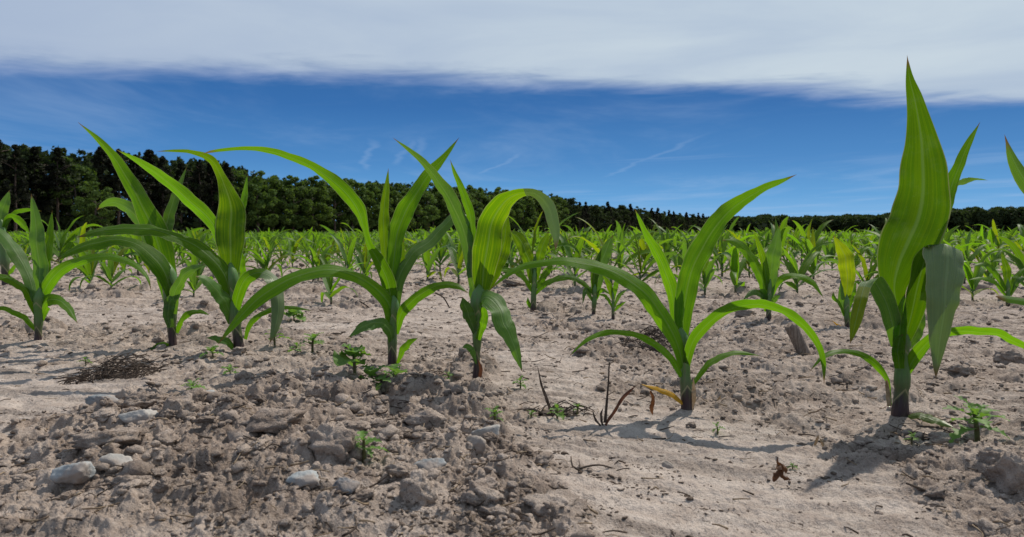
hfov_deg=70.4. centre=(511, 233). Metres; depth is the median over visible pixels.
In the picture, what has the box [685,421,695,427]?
soil clod
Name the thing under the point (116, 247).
corn plant
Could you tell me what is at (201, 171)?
pine tree
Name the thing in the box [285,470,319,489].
stone
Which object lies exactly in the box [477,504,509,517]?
soil clod
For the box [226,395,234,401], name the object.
soil clod
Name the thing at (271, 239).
corn plant
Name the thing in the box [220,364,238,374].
weed seedling
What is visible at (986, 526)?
soil clod
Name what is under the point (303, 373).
soil clod
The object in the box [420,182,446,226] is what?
broadleaf tree
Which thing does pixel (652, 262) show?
corn plant
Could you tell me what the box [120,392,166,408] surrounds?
soil clod
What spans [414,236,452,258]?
corn plant
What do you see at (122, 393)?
soil clod
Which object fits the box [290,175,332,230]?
broadleaf tree
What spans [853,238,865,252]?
corn plant
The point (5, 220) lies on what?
corn plant
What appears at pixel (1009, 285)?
corn plant
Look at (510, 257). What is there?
corn plant
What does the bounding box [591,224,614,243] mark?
corn plant
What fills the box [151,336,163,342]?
soil clod
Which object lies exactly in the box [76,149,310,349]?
corn plant
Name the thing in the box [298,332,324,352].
weed seedling
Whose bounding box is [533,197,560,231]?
broadleaf tree
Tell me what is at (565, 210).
broadleaf tree
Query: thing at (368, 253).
corn plant
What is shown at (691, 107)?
sky
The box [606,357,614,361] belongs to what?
soil clod
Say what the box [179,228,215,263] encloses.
corn plant
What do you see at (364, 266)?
corn plant
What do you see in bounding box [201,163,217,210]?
pine tree
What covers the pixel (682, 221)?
broadleaf tree
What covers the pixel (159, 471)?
soil clod
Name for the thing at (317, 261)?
corn plant
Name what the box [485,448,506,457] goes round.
soil clod
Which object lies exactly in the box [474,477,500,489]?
soil clod
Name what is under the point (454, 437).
dark litter
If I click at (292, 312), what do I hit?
weed seedling
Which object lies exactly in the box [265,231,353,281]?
corn plant
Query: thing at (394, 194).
broadleaf tree
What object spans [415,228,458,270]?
corn plant
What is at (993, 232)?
corn plant
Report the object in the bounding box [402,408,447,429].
soil clod
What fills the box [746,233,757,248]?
corn plant
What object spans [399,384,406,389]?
soil clod
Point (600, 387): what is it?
soil clod
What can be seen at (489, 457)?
soil clod
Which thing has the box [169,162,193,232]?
pine tree
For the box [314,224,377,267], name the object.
corn plant
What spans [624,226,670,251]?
corn plant
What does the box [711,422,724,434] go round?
weed seedling
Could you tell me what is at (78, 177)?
woods
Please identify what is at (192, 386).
weed seedling
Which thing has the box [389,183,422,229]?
broadleaf tree
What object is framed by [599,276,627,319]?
corn plant
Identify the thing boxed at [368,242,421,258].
corn plant
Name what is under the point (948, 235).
corn plant
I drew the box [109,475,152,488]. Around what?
soil clod
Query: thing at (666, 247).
corn plant
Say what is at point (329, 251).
corn plant
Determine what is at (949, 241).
corn plant
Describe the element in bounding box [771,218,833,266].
corn plant
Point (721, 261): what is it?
corn plant
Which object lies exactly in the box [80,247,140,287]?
corn plant
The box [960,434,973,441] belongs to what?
soil clod
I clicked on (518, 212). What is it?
broadleaf tree
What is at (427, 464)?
stone
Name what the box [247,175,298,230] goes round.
broadleaf tree
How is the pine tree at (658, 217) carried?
on the ground
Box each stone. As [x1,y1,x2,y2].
[4,431,14,437]
[49,461,95,483]
[85,394,118,404]
[98,453,132,467]
[118,409,158,423]
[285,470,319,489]
[332,477,359,495]
[413,458,446,470]
[466,435,485,453]
[471,425,499,437]
[662,460,673,467]
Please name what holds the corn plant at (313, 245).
on the ground
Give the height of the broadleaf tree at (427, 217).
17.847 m
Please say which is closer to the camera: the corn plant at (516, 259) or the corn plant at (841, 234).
the corn plant at (516, 259)
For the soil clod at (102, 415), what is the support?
on the ground
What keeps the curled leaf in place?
on the ground
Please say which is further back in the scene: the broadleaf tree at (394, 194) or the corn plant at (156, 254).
the broadleaf tree at (394, 194)
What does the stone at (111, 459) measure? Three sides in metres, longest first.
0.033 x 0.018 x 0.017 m
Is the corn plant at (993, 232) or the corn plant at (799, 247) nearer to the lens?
the corn plant at (993, 232)
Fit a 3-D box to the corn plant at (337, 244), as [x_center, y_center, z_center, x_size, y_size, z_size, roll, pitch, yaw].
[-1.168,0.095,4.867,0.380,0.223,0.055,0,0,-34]
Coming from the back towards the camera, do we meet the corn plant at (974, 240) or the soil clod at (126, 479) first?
the corn plant at (974, 240)
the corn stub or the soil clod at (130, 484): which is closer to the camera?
the soil clod at (130, 484)
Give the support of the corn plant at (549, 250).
on the ground
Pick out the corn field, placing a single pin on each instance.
(347, 234)
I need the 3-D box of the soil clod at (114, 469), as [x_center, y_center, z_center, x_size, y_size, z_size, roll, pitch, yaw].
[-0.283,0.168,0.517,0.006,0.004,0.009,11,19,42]
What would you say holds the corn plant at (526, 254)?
on the ground
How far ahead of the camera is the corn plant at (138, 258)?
3.28 m
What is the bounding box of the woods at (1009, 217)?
[689,206,1023,233]
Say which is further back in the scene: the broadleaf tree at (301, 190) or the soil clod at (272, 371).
the broadleaf tree at (301, 190)
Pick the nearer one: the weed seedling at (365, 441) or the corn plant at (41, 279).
the weed seedling at (365, 441)
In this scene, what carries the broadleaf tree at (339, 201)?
on the ground
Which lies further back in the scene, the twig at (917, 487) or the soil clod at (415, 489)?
the twig at (917, 487)
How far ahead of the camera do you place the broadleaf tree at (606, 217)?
363.87 m
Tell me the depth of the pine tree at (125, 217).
135.20 m
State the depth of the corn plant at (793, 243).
5.17 m
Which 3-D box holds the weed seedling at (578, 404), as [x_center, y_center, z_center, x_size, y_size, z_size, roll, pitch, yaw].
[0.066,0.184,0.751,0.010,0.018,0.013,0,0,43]
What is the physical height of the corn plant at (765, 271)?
0.227 m
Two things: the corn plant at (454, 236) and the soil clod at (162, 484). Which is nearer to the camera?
the soil clod at (162, 484)
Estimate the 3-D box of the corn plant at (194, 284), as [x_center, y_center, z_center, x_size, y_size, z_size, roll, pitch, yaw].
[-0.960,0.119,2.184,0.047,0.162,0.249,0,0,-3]
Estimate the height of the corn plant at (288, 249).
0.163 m
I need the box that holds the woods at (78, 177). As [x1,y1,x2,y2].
[0,142,697,233]
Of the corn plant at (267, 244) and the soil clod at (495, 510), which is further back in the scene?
the corn plant at (267, 244)
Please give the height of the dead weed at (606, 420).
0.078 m
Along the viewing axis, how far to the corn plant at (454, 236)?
4.47 m
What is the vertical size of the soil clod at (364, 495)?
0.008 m
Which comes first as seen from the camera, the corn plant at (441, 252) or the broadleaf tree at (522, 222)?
the corn plant at (441, 252)
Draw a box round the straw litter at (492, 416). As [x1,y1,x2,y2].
[0,270,1023,536]
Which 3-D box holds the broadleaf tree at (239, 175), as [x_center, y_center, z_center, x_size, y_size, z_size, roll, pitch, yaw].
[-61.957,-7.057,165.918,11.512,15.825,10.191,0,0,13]
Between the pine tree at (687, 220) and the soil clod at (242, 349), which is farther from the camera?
the pine tree at (687, 220)
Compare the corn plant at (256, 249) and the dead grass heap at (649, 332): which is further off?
the corn plant at (256, 249)
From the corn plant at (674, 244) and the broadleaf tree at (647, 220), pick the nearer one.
the corn plant at (674, 244)
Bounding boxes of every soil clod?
[10,474,27,481]
[23,474,35,480]
[60,490,75,499]
[68,427,148,448]
[84,428,95,432]
[88,407,118,421]
[108,466,120,473]
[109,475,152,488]
[115,386,136,399]
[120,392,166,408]
[122,479,142,488]
[150,468,166,475]
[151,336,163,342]
[152,476,176,492]
[154,429,178,445]
[158,409,178,418]
[160,393,200,420]
[181,388,210,401]
[192,491,201,499]
[193,415,215,423]
[218,409,238,419]
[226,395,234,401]
[231,347,247,352]
[239,407,307,433]
[252,392,266,402]
[253,438,267,450]
[267,368,279,373]
[292,366,311,380]
[307,422,356,464]
[343,420,370,430]
[350,488,374,502]
[377,433,387,440]
[380,411,388,417]
[385,444,394,451]
[385,463,415,478]
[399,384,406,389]
[399,469,437,507]
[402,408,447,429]
[456,491,484,506]
[467,480,505,508]
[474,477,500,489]
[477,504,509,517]
[482,432,498,442]
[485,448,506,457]
[486,455,493,460]
[502,279,524,285]
[519,478,531,488]
[519,489,589,515]
[523,488,530,492]
[535,451,553,464]
[596,385,605,390]
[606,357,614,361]
[628,342,637,346]
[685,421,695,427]
[735,309,755,317]
[795,300,803,305]
[921,484,946,498]
[925,432,960,443]
[947,364,977,376]
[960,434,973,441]
[973,516,1000,535]
[977,450,1000,464]
[983,447,1023,494]
[992,345,1023,364]
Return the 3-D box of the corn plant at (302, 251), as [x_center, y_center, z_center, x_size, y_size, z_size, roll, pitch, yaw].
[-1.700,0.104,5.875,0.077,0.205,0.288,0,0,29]
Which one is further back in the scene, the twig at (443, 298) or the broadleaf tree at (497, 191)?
the broadleaf tree at (497, 191)
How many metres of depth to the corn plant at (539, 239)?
4.30 m
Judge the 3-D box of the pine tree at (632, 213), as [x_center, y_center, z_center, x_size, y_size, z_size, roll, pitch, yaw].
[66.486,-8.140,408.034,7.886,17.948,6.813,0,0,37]
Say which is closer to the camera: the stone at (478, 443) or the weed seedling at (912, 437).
the stone at (478, 443)
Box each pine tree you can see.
[0,139,20,214]
[0,144,33,232]
[19,146,48,213]
[37,147,75,232]
[77,146,123,227]
[100,149,130,224]
[120,154,151,223]
[136,149,166,210]
[150,156,179,220]
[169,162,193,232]
[186,159,214,230]
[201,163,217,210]
[211,162,235,214]
[574,202,586,230]
[578,202,590,229]
[602,201,614,228]
[624,204,636,229]
[646,208,656,230]
[653,208,662,229]
[664,210,674,229]
[671,211,677,230]
[684,212,690,232]
[695,213,701,232]
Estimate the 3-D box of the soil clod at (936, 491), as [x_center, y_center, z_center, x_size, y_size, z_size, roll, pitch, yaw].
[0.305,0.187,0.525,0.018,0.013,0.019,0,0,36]
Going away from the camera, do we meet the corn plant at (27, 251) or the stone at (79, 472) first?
the stone at (79, 472)
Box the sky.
[0,0,1023,219]
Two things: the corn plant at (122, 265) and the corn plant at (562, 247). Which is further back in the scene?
the corn plant at (562, 247)
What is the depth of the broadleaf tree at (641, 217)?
416.22 m
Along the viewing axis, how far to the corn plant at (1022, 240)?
2.67 m
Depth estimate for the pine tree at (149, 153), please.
144.61 m
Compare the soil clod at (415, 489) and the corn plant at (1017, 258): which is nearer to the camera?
the soil clod at (415, 489)
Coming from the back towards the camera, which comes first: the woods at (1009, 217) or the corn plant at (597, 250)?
the woods at (1009, 217)
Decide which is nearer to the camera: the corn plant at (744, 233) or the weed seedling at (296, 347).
the weed seedling at (296, 347)
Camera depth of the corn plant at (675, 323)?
0.77 m
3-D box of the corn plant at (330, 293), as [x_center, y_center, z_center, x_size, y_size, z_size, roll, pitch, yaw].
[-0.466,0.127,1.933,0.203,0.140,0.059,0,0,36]
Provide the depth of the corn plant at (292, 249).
3.95 m
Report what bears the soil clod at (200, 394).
on the ground
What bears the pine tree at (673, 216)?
on the ground
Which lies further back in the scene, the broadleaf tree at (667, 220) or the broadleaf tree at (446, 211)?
the broadleaf tree at (667, 220)
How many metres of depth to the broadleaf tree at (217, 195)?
158.03 m
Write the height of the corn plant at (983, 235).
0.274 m
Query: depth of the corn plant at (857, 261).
2.91 m
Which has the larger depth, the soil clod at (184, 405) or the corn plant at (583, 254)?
the corn plant at (583, 254)
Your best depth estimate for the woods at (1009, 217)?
564.47 m
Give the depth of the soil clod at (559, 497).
0.48 m
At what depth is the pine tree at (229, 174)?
158.44 m
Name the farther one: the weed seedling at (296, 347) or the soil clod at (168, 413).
the weed seedling at (296, 347)
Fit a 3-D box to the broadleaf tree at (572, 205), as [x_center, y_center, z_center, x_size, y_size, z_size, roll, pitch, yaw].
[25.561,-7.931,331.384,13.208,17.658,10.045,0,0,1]
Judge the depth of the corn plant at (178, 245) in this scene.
3.32 m
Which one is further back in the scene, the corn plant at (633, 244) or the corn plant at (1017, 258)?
the corn plant at (633, 244)
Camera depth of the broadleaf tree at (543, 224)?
298.17 m
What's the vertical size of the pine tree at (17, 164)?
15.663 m
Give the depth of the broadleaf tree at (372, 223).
203.09 m
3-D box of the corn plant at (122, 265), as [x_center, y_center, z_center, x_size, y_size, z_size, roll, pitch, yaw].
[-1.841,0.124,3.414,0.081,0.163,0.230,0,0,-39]
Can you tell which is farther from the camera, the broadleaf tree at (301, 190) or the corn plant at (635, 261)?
the broadleaf tree at (301, 190)
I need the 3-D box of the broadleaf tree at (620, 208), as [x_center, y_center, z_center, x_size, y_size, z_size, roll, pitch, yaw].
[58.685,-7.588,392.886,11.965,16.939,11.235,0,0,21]
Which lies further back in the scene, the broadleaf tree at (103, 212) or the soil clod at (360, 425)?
the broadleaf tree at (103, 212)
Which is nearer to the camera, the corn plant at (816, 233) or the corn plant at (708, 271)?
the corn plant at (708, 271)
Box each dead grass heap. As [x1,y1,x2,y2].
[53,349,178,384]
[526,399,593,416]
[613,321,671,352]
[889,423,986,440]
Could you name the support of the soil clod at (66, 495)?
on the ground
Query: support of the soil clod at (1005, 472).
on the ground
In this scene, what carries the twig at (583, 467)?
on the ground
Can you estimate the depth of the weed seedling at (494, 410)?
0.70 m
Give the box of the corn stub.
[784,322,810,355]
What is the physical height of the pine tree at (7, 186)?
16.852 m
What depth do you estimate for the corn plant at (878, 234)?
2.07 m
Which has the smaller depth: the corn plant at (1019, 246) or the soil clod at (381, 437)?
the soil clod at (381, 437)
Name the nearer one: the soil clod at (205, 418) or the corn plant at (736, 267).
the soil clod at (205, 418)
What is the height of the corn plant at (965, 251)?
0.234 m
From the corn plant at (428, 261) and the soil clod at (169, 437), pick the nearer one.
the soil clod at (169, 437)
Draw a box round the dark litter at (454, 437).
[0,267,1023,536]
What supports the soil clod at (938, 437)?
on the ground
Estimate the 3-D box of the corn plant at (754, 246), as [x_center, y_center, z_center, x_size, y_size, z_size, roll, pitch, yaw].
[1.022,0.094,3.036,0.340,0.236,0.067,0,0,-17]
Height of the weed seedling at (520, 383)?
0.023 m
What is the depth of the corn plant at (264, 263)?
3.04 m
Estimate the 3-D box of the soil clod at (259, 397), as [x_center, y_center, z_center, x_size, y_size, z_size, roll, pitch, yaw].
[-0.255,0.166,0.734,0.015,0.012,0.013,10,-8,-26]
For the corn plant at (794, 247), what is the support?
on the ground
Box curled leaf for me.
[772,458,790,481]
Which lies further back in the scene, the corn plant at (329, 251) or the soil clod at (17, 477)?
the corn plant at (329, 251)
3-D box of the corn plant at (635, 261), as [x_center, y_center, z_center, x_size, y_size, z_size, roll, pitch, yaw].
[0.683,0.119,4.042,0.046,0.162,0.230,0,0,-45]
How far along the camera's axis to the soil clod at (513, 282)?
2.64 m
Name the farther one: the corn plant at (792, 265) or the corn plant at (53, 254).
the corn plant at (53, 254)
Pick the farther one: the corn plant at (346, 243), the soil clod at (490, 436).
the corn plant at (346, 243)
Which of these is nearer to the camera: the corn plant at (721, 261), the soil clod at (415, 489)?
the soil clod at (415, 489)
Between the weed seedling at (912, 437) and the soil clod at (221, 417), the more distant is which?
the weed seedling at (912, 437)
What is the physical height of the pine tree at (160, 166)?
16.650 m
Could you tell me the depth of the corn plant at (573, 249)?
3.35 m
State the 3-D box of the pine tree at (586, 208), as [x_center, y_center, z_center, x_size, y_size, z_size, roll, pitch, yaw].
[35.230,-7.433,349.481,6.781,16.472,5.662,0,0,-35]
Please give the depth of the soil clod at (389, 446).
0.56 m
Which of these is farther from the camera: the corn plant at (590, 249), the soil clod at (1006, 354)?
the corn plant at (590, 249)
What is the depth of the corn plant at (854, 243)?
4.34 m
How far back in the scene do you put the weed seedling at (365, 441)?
0.54 m
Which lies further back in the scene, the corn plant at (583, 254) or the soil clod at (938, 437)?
the corn plant at (583, 254)
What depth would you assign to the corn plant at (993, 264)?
2.71 m
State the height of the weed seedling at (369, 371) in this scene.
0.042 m
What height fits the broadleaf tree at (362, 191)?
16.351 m
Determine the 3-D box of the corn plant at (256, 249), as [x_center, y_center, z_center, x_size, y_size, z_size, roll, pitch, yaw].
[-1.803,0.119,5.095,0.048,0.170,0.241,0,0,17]
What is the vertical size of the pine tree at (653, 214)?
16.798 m
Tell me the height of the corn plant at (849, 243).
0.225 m
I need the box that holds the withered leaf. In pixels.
[649,391,654,414]
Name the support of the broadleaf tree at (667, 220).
on the ground
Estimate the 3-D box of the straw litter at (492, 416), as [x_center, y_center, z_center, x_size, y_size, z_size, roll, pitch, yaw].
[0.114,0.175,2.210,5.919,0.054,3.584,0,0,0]
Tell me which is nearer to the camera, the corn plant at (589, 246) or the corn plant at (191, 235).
the corn plant at (191, 235)
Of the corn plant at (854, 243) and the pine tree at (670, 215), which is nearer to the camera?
the corn plant at (854, 243)
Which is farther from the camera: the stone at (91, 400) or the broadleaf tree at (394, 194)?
the broadleaf tree at (394, 194)
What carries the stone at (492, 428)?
on the ground
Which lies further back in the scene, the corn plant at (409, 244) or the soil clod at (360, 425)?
the corn plant at (409, 244)
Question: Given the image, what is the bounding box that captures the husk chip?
[814,435,823,445]
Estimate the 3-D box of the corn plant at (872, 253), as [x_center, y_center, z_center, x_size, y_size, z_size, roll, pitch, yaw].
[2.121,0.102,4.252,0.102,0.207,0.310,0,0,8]
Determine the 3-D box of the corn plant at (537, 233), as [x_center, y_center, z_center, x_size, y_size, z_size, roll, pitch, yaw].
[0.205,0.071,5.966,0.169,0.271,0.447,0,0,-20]
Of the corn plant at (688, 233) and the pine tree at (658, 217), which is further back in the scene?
the pine tree at (658, 217)
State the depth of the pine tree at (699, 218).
554.07 m
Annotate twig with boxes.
[435,292,449,307]
[579,464,614,469]
[906,482,925,491]
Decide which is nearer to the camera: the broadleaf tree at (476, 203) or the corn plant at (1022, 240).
the corn plant at (1022, 240)
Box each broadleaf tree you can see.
[38,157,110,229]
[70,182,119,228]
[213,192,240,216]
[229,168,265,228]
[238,170,282,233]
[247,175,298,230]
[270,175,313,231]
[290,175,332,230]
[314,186,350,232]
[330,178,374,230]
[345,182,381,229]
[364,182,402,221]
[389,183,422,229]
[400,185,439,231]
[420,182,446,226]
[434,189,465,229]
[454,185,483,222]
[465,187,490,222]
[483,186,515,221]
[504,189,525,228]
[513,196,537,230]
[519,190,552,230]
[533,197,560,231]
[542,197,570,228]
[559,198,581,232]
[586,205,603,231]
[589,205,611,230]
[606,207,623,230]
[612,205,630,229]
[626,206,643,230]
[636,208,652,230]
[655,211,671,228]
[674,213,686,230]
[687,214,697,232]
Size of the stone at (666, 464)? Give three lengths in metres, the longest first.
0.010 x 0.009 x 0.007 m
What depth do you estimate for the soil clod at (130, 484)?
0.48 m
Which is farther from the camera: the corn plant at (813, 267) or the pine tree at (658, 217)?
the pine tree at (658, 217)
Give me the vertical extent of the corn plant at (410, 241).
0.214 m
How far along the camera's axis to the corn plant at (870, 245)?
5.05 m
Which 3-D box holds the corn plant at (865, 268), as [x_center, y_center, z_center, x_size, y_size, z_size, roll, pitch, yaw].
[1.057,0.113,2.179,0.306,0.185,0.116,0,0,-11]
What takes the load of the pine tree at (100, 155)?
on the ground
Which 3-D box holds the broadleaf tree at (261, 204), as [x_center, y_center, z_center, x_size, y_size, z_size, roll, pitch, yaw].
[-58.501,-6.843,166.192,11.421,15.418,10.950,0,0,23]
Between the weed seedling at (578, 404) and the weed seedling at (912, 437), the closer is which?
the weed seedling at (912, 437)
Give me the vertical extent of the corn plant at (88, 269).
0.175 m
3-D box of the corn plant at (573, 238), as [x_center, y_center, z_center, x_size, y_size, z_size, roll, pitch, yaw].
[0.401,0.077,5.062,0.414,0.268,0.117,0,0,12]
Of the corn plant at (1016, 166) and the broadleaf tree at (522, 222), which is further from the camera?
the broadleaf tree at (522, 222)
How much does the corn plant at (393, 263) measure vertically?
0.347 m
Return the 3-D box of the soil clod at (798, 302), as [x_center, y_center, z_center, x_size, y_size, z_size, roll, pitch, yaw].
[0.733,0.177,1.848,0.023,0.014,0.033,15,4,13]
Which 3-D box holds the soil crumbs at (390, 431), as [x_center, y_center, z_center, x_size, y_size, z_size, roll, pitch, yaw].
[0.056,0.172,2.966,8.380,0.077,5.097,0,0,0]
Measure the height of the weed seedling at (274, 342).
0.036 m
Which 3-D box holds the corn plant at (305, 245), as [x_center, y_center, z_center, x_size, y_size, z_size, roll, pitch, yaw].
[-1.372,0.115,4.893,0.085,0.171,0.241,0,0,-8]
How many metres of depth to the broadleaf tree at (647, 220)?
430.28 m
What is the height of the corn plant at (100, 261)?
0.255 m
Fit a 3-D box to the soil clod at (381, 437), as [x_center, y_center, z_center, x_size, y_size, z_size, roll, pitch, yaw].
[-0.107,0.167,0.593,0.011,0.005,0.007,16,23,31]
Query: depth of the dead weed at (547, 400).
0.74 m
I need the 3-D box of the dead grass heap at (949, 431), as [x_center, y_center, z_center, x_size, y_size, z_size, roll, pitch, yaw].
[0.410,0.189,0.691,0.088,0.012,0.044,0,0,12]
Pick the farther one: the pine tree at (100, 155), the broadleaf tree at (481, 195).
the broadleaf tree at (481, 195)
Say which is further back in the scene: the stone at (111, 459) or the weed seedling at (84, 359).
the weed seedling at (84, 359)
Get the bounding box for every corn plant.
[0,190,29,285]
[0,194,150,339]
[12,230,75,265]
[21,215,101,262]
[24,244,32,263]
[54,123,208,349]
[69,242,105,290]
[74,222,87,273]
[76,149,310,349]
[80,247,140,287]
[90,236,114,273]
[96,245,119,254]
[103,234,149,275]
[114,249,129,272]
[122,228,209,266]
[173,245,188,265]
[175,227,216,263]
[177,254,212,296]
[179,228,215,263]
[203,138,467,364]
[243,236,296,276]
[243,238,257,266]
[244,242,279,266]
[245,227,290,255]
[248,239,262,255]
[258,239,303,265]
[262,236,287,260]
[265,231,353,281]
[275,239,301,258]
[279,241,290,259]
[286,231,336,264]
[287,237,306,266]
[293,244,339,280]
[295,234,311,254]
[296,229,337,254]
[302,239,312,260]
[306,239,347,267]
[309,237,362,257]
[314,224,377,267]
[317,223,380,268]
[318,255,361,303]
[320,233,380,271]
[339,242,379,273]
[353,244,379,278]
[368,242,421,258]
[395,139,559,378]
[404,230,455,265]
[404,234,423,249]
[412,231,457,279]
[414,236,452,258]
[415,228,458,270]
[432,228,459,250]
[444,232,465,283]
[489,174,825,409]
[501,231,572,311]
[501,232,532,284]
[506,211,579,283]
[510,230,522,266]
[510,239,517,260]
[512,235,550,258]
[516,235,584,272]
[528,227,539,251]
[534,233,561,258]
[535,224,604,256]
[539,227,598,258]
[542,229,621,285]
[546,230,598,268]
[548,235,612,314]
[553,218,669,286]
[562,225,590,256]
[566,237,617,274]
[572,232,630,266]
[579,235,600,257]
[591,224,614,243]
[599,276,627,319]
[602,231,682,281]
[604,223,664,273]
[614,221,633,267]
[616,228,657,261]
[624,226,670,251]
[624,243,642,267]
[645,224,695,260]
[646,227,724,269]
[649,218,693,272]
[655,234,722,284]
[671,252,731,294]
[672,230,728,256]
[683,216,764,278]
[714,223,741,268]
[718,234,758,292]
[723,225,823,320]
[725,229,794,277]
[732,224,749,240]
[746,227,801,262]
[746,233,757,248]
[753,234,822,268]
[764,216,794,277]
[768,242,838,292]
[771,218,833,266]
[784,225,828,262]
[786,224,808,254]
[799,228,837,278]
[809,56,1023,427]
[817,239,875,271]
[818,231,860,270]
[818,245,878,284]
[821,226,858,247]
[825,236,871,257]
[832,235,856,327]
[838,230,862,250]
[851,224,880,275]
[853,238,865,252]
[857,230,996,299]
[857,238,878,263]
[859,234,873,260]
[942,226,979,257]
[943,227,997,283]
[944,239,960,243]
[959,232,979,258]
[962,251,998,300]
[963,238,1005,261]
[969,225,991,258]
[970,252,1023,306]
[972,224,1023,257]
[974,224,1023,268]
[979,220,1019,267]
[979,236,1007,268]
[980,249,1006,279]
[988,236,1023,285]
[990,234,1023,265]
[995,134,1023,305]
[1008,236,1023,252]
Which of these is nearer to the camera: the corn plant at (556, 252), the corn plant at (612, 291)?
the corn plant at (612, 291)
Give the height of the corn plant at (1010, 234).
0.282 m
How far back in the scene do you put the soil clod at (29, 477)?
0.51 m
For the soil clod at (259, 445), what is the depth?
0.55 m
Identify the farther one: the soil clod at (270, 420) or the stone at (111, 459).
the soil clod at (270, 420)
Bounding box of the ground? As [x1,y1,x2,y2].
[0,244,1023,536]
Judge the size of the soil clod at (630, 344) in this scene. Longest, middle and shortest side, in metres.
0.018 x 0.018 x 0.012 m
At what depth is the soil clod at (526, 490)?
0.51 m
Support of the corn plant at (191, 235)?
on the ground
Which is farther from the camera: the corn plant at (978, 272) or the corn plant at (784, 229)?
the corn plant at (784, 229)
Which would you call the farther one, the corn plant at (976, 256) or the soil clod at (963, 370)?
the corn plant at (976, 256)
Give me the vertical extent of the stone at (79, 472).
0.018 m
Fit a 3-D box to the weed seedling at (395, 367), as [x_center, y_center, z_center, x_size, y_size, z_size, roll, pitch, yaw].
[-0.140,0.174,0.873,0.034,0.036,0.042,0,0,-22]
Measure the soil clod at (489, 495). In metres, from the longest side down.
0.030 x 0.028 x 0.016 m
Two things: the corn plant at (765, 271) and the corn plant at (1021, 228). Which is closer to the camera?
the corn plant at (765, 271)
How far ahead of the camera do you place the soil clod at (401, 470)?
0.51 m
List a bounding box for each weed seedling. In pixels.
[77,357,91,365]
[181,378,205,389]
[199,345,223,357]
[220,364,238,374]
[264,328,289,345]
[284,309,305,321]
[287,342,304,351]
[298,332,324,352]
[333,343,370,373]
[352,364,390,390]
[354,429,389,462]
[383,363,407,376]
[484,406,503,421]
[513,375,526,388]
[547,403,564,419]
[573,403,580,414]
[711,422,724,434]
[904,431,917,444]
[942,395,1009,442]
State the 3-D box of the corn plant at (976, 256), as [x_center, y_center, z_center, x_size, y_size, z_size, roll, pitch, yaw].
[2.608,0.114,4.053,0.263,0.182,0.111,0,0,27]
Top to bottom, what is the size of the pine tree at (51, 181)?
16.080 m
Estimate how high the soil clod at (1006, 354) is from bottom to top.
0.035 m
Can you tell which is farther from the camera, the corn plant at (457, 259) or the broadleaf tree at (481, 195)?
the broadleaf tree at (481, 195)
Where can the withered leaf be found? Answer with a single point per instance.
(651, 406)
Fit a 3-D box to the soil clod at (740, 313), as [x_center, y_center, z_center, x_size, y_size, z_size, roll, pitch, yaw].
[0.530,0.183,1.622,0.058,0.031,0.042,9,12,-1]
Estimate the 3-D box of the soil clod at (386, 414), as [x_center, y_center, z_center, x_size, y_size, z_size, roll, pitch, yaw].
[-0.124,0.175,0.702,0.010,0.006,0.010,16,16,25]
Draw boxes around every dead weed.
[515,366,571,416]
[592,362,636,425]
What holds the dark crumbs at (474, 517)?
on the ground
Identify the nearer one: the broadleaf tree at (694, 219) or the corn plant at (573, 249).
the corn plant at (573, 249)
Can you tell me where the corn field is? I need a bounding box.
[8,225,1022,253]
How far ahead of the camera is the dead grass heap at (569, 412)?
0.76 m
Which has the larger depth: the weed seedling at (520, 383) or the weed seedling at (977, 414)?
the weed seedling at (520, 383)
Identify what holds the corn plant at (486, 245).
on the ground
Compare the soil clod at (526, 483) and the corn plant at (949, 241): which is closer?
the soil clod at (526, 483)
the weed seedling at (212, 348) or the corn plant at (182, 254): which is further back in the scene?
the corn plant at (182, 254)
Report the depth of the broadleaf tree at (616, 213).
382.53 m
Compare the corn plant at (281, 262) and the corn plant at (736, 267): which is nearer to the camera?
the corn plant at (736, 267)
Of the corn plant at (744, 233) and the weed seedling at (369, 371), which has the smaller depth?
the weed seedling at (369, 371)
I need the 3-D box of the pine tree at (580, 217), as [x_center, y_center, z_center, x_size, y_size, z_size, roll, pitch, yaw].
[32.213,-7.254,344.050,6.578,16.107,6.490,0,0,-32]
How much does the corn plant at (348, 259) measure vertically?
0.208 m
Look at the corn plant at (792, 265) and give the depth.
2.17 m
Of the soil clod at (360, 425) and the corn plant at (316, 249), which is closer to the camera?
the soil clod at (360, 425)
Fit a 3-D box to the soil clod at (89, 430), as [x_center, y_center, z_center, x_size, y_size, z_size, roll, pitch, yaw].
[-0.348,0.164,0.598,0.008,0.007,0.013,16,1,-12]
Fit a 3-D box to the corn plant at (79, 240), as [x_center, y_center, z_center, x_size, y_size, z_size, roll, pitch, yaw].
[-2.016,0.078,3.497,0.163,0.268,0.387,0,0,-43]
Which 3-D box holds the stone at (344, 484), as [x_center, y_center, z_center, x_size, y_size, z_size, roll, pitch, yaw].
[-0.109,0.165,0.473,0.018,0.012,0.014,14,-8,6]
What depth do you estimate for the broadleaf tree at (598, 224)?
354.41 m
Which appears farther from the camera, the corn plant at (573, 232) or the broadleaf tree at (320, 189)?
the broadleaf tree at (320, 189)
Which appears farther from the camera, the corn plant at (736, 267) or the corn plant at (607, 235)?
the corn plant at (607, 235)
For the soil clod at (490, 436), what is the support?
on the ground
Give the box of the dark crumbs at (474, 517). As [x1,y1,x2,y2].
[0,259,1023,536]
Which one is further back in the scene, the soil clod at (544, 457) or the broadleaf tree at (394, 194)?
the broadleaf tree at (394, 194)
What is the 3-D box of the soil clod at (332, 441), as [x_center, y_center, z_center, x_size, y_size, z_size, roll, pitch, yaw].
[-0.134,0.156,0.536,0.037,0.033,0.028,0,0,1]
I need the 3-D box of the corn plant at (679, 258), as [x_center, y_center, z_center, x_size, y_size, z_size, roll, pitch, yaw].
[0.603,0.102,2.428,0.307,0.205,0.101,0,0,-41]
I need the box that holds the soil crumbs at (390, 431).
[0,257,1023,536]
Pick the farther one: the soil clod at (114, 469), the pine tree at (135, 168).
the pine tree at (135, 168)

